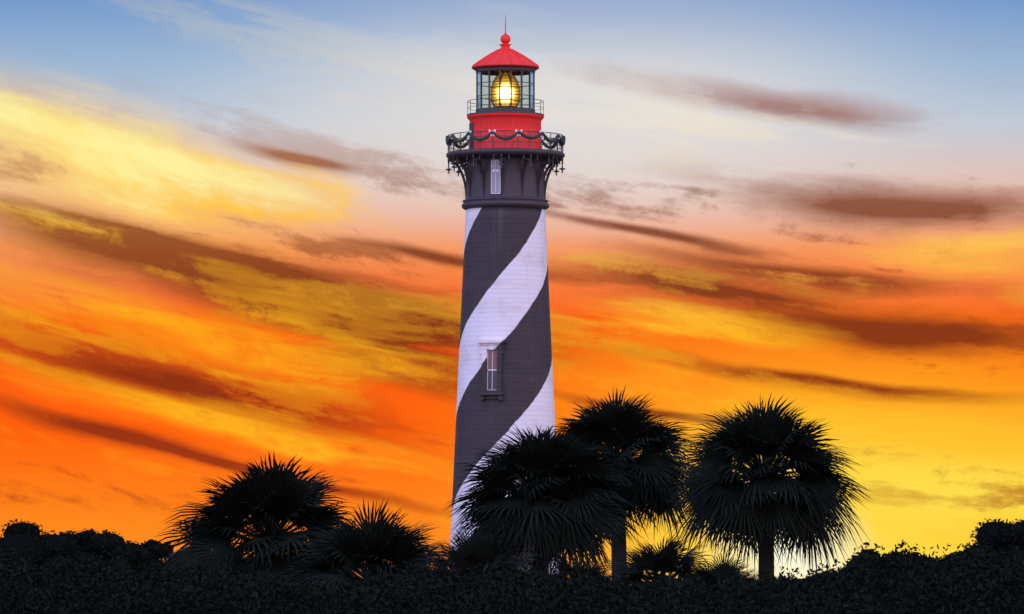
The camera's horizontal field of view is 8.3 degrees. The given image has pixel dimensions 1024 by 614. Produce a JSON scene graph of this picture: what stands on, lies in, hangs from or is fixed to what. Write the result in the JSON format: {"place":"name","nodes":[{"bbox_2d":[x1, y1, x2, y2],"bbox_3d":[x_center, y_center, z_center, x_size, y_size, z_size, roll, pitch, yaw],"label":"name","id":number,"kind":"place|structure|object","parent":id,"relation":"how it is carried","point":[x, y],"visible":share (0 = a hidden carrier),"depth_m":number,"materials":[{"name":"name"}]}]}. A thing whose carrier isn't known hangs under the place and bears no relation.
{"place":"outdoors","nodes":[
{"label":"outdoors","id":0,"kind":"place"},
{"bbox_2d":[0,522,79,566],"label":"oak shade","id":1,"kind":"object","parent":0,"point":[30,541],"visible":0.49,"depth_m":214.19,"materials":[{"name":"black plant"}]},
{"bbox_2d":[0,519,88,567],"bbox_3d":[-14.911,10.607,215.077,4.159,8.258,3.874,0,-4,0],"label":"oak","id":2,"kind":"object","parent":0,"point":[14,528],"visible":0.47,"depth_m":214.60,"materials":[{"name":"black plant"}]},
{"bbox_2d":[53,528,127,566],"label":"oak","id":3,"kind":"object","parent":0,"point":[89,543],"depth_m":224.31,"materials":[{"name":"black plant"}]},
{"bbox_2d":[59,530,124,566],"bbox_3d":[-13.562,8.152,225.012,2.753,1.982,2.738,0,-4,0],"label":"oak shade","id":4,"kind":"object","parent":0,"point":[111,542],"visible":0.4,"depth_m":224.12,"materials":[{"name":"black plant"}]},
{"bbox_2d":[125,541,170,573],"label":"oak shade","id":5,"kind":"object","parent":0,"point":[144,558],"visible":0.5,"depth_m":229.36,"materials":[{"name":"black plant"}]},
{"bbox_2d":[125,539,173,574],"bbox_3d":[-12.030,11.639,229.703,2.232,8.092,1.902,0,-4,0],"label":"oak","id":6,"kind":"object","parent":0,"point":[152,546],"depth_m":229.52,"materials":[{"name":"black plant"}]},
{"bbox_2d":[164,551,185,572],"bbox_3d":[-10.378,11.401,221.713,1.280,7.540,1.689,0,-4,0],"label":"bush","id":7,"kind":"object","parent":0,"point":[172,562],"depth_m":221.59,"materials":[{"name":"black plant"}]},
{"bbox_2d":[0,0,1023,580],"label":"sky","id":8,"kind":"structure","parent":0,"point":[232,232],"materials":[{"name":"orange"}]},
{"bbox_2d":[965,518,1023,555],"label":"oak","id":9,"kind":"object","parent":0,"point":[983,522],"depth_m":214.04,"materials":[{"name":"black plant"}]},
{"bbox_2d":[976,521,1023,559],"bbox_3d":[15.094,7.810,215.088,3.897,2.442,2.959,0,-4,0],"label":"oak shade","id":10,"kind":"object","parent":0,"point":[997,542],"visible":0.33,"depth_m":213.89,"materials":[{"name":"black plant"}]},
{"bbox_2d":[1014,521,1023,536],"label":"bush","id":11,"kind":"object","parent":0,"point":[1019,523],"visible":0.14,"depth_m":227.32,"materials":[{"name":"black plant"}]},
{"bbox_3d":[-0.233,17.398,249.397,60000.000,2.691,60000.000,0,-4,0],"label":"ground","id":12,"kind":"structure","parent":0,"visible":0},
{"bbox_2d":[160,554,249,574],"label":"palm bush","id":13,"kind":"object","parent":12,"relation":"on","point":[194,565],"visible":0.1,"depth_m":175.71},
{"bbox_2d":[148,453,367,584],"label":"palm","id":14,"kind":"object","parent":12,"relation":"on","point":[267,499],"depth_m":198.88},
{"bbox_2d":[269,499,455,587],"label":"palm tree","id":15,"kind":"object","parent":12,"relation":"on","point":[374,544],"depth_m":184.20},
{"bbox_2d":[409,527,546,578],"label":"palm bush","id":16,"kind":"object","parent":12,"relation":"on","point":[467,555],"depth_m":174.61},
{"bbox_2d":[450,207,558,573],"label":"lighthouse tower","id":17,"kind":"structure","parent":12,"relation":"on","point":[505,307],"depth_m":448.49,"materials":[{"name":"paint"}]},
{"bbox_2d":[487,349,496,389],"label":"window frame","id":18,"kind":"object","parent":17,"relation":"in","point":[492,369],"visible":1,"depth_m":447.74,"materials":[{"name":"white wood"}]},
{"bbox_2d":[488,350,496,389],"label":"window","id":19,"kind":"structure","parent":18,"relation":"in","point":[490,387],"depth_m":447.72,"materials":[{"name":"grey glass"}]},
{"bbox_2d":[446,148,564,209],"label":"support","id":20,"kind":"object","parent":17,"relation":"on","point":[524,181],"visible":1,"depth_m":449.24,"materials":[{"name":"black metal"}]},
{"bbox_2d":[491,160,500,193],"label":"window","id":21,"kind":"structure","parent":20,"relation":"in","point":[495,170],"depth_m":448.97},
{"bbox_2d":[492,160,499,192],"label":"window frame","id":22,"kind":"object","parent":21,"relation":"in","point":[497,178],"visible":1,"depth_m":449.00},
{"bbox_2d":[467,111,543,148],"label":"lighthouse service room","id":23,"kind":"object","parent":20,"relation":"on","point":[487,122],"depth_m":449.71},
{"bbox_2d":[476,68,534,111],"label":"lantern room frame","id":24,"kind":"object","parent":23,"relation":"on","point":[502,108],"visible":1,"depth_m":450.28,"materials":[{"name":"black metal"}]},
{"bbox_2d":[472,65,538,73],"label":"roof eave","id":25,"kind":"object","parent":24,"relation":"on","point":[505,66],"depth_m":450.55,"materials":[{"name":"red metal"}]},
{"bbox_2d":[477,72,533,108],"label":"lantern room glass","id":26,"kind":"object","parent":24,"relation":"in","point":[478,85],"visible":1,"depth_m":451.26,"materials":[{"name":"glass"}]},
{"bbox_2d":[472,15,538,70],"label":"lighthouse roof","id":27,"kind":"structure","parent":24,"relation":"on","point":[505,54],"depth_m":450.84,"materials":[{"name":"red metal"}]},
{"bbox_2d":[490,71,520,106],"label":"lighthouse fresnel lens","id":28,"kind":"object","parent":24,"relation":"on","point":[505,90],"visible":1,"depth_m":451.11,"materials":[{"name":"yellow glass"}]},
{"bbox_2d":[467,98,543,113],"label":"gallery railing","id":29,"kind":"object","parent":23,"relation":"on","point":[505,104],"visible":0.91,"depth_m":450.80,"materials":[{"name":"black metal"}]},
{"bbox_2d":[448,130,562,151],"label":"balcony railing","id":30,"kind":"object","parent":20,"relation":"on","point":[450,148],"visible":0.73,"depth_m":449.09,"materials":[{"name":"black metal"}]},
{"bbox_2d":[445,130,565,148],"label":"garland","id":31,"kind":"object","parent":30,"relation":"attached to","point":[545,137],"visible":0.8,"depth_m":448.85},
{"bbox_2d":[451,129,564,140],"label":"wreath bows","id":32,"kind":"object","parent":31,"relation":"attached to","point":[515,131],"visible":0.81,"depth_m":448.59,"materials":[{"name":"fabric"}]},
{"bbox_2d":[0,534,1023,613],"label":"bushes","id":33,"kind":"object","parent":12,"relation":"on","point":[869,603],"visible":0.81,"depth_m":147.10,"materials":[{"name":"black plant"}]},
{"bbox_2d":[0,543,1021,604],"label":"hammock thicket shrubs","id":34,"kind":"object","parent":33,"relation":"on","point":[268,590],"visible":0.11,"depth_m":147.95,"materials":[{"name":"black plant"}]},
{"bbox_2d":[442,419,647,574],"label":"palm","id":35,"kind":"object","parent":12,"relation":"on","point":[585,514],"depth_m":189.03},
{"bbox_2d":[546,549,633,586],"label":"palm bush","id":36,"kind":"object","parent":12,"relation":"on","point":[576,566],"visible":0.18,"depth_m":171.71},
{"bbox_2d":[550,385,695,577],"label":"palm","id":37,"kind":"object","parent":12,"relation":"on","point":[628,430],"depth_m":204.24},
{"bbox_2d":[601,532,712,588],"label":"palm bush","id":38,"kind":"object","parent":12,"relation":"on","point":[668,558],"depth_m":177.49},
{"bbox_2d":[683,549,773,588],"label":"palm bush","id":39,"kind":"object","parent":12,"relation":"on","point":[725,569],"visible":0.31,"depth_m":171.69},
{"bbox_2d":[656,392,874,579],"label":"palm","id":40,"kind":"object","parent":12,"relation":"on","point":[804,506],"depth_m":199.07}
]}

